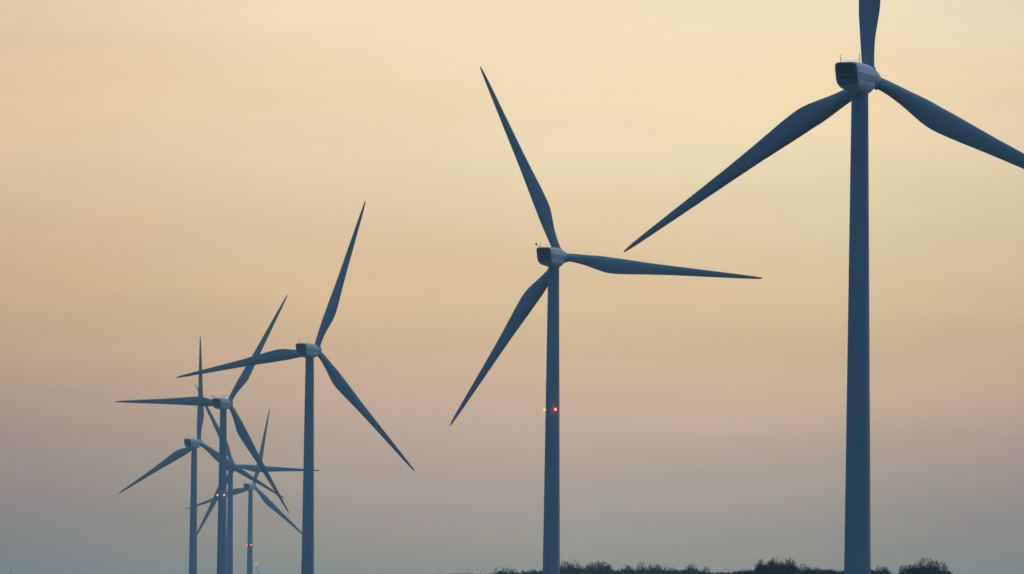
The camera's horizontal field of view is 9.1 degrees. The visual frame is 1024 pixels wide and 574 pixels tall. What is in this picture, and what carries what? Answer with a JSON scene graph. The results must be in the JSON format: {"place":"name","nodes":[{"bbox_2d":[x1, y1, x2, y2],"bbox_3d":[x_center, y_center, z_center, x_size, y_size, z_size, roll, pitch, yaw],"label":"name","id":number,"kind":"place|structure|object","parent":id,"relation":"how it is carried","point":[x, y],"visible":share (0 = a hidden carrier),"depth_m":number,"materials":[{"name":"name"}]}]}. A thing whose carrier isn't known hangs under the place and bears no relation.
{"place":"outdoors","nodes":[
{"label":"outdoors","id":0,"kind":"place"},
{"bbox_2d":[0,0,1023,573],"label":"sky","id":1,"kind":"structure","parent":0,"point":[173,172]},
{"bbox_3d":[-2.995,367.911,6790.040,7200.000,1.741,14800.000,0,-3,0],"label":"ground","id":2,"kind":"structure","parent":0,"visible":0},
{"bbox_2d":[118,337,283,573],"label":"wind turbine","id":3,"kind":"object","parent":2,"relation":"on","point":[192,445],"visible":0.98,"depth_m":2715.97,"materials":[{"name":"paint"}]},
{"bbox_2d":[115,296,288,573],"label":"wind turbine","id":4,"kind":"object","parent":2,"relation":"on","point":[222,405],"visible":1,"depth_m":2301.32,"materials":[{"name":"paint"}]},
{"bbox_2d":[185,409,301,573],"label":"wind turbine","id":5,"kind":"object","parent":2,"relation":"on","point":[249,487],"visible":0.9,"depth_m":3632.27,"materials":[{"name":"paint"}]},
{"bbox_2d":[195,385,319,573],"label":"wind turbine","id":6,"kind":"object","parent":2,"relation":"on","point":[254,468],"visible":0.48,"depth_m":3144.41,"materials":[{"name":"paint"}]},
{"bbox_2d":[176,201,414,573],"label":"wind turbine","id":7,"kind":"object","parent":2,"relation":"on","point":[309,352],"visible":1,"depth_m":1830.04,"materials":[{"name":"paint"}]},
{"bbox_2d":[493,566,516,573],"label":"bare tree","id":8,"kind":"object","parent":2,"relation":"on","point":[503,571],"visible":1,"depth_m":1637.12,"materials":[{"name":"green plant"}]},
{"bbox_2d":[518,568,542,573],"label":"bare tree","id":9,"kind":"object","parent":2,"relation":"on","point":[530,572],"visible":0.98,"depth_m":1609.00,"materials":[{"name":"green plant"}]},
{"bbox_2d":[560,559,581,573],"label":"bare tree","id":10,"kind":"object","parent":2,"relation":"on","point":[563,568],"visible":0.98,"depth_m":1497.70,"materials":[{"name":"green plant"}]},
{"bbox_2d":[582,560,613,573],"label":"bare tree","id":11,"kind":"object","parent":2,"relation":"on","point":[601,569],"visible":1,"depth_m":1537.41,"materials":[{"name":"green plant"}]},
{"bbox_2d":[450,67,761,573],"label":"wind turbine","id":12,"kind":"object","parent":2,"relation":"on","point":[554,257],"visible":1,"depth_m":1377.86,"materials":[{"name":"paint"}]},
{"bbox_2d":[617,564,645,573],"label":"bare tree","id":13,"kind":"object","parent":2,"relation":"on","point":[628,570],"visible":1,"depth_m":1567.38,"materials":[{"name":"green plant"}]},
{"bbox_2d":[637,562,652,573],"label":"bare tree","id":14,"kind":"object","parent":2,"relation":"on","point":[649,568],"visible":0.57,"depth_m":1587.05,"materials":[{"name":"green plant"}]},
{"bbox_2d":[648,564,672,573],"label":"bare tree","id":15,"kind":"object","parent":2,"relation":"on","point":[657,570],"visible":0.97,"depth_m":1557.58,"materials":[{"name":"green plant"}]},
{"bbox_2d":[671,563,698,573],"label":"bare tree","id":16,"kind":"object","parent":2,"relation":"on","point":[693,570],"visible":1,"depth_m":1538.87,"materials":[{"name":"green plant"}]},
{"bbox_2d":[440,565,937,573],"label":"undergrowth","id":17,"kind":"object","parent":2,"relation":"on","point":[821,570],"visible":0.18,"depth_m":1140.11,"materials":[{"name":"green plant"}]},
{"bbox_2d":[700,566,710,573],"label":"bare tree","id":18,"kind":"object","parent":2,"relation":"on","point":[704,570],"visible":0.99,"depth_m":1577.67,"materials":[{"name":"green plant"}]},
{"bbox_2d":[732,569,751,573],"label":"bare tree","id":19,"kind":"object","parent":2,"relation":"on","point":[736,572],"visible":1,"depth_m":1119.37,"materials":[{"name":"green plant"}]},
{"bbox_2d":[754,558,787,573],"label":"bare tree","id":20,"kind":"object","parent":2,"relation":"on","point":[769,568],"visible":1,"depth_m":1017.83,"materials":[{"name":"green plant"}]},
{"bbox_2d":[771,556,797,573],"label":"bare tree","id":21,"kind":"object","parent":2,"relation":"on","point":[789,567],"visible":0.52,"depth_m":1038.27,"materials":[{"name":"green plant"}]},
{"bbox_2d":[796,563,819,573],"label":"bare tree","id":22,"kind":"object","parent":2,"relation":"on","point":[803,571],"visible":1,"depth_m":1078.32,"materials":[{"name":"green plant"}]},
{"bbox_2d":[624,0,1023,573],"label":"wind turbine","id":23,"kind":"object","parent":2,"relation":"on","point":[857,82],"visible":1,"depth_m":907.73,"materials":[{"name":"paint"}]},
{"bbox_2d":[824,570,843,573],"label":"bare tree","id":24,"kind":"object","parent":2,"relation":"on","point":[834,571],"visible":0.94,"depth_m":1078.67,"materials":[{"name":"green plant"}]},
{"bbox_2d":[874,565,890,573],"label":"bare tree","id":25,"kind":"object","parent":2,"relation":"on","point":[883,570],"visible":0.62,"depth_m":1138.37,"materials":[{"name":"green plant"}]},
{"bbox_2d":[896,558,952,573],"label":"bare tree","id":26,"kind":"object","parent":2,"relation":"on","point":[924,570],"visible":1,"depth_m":998.85,"materials":[{"name":"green plant"}]}
]}

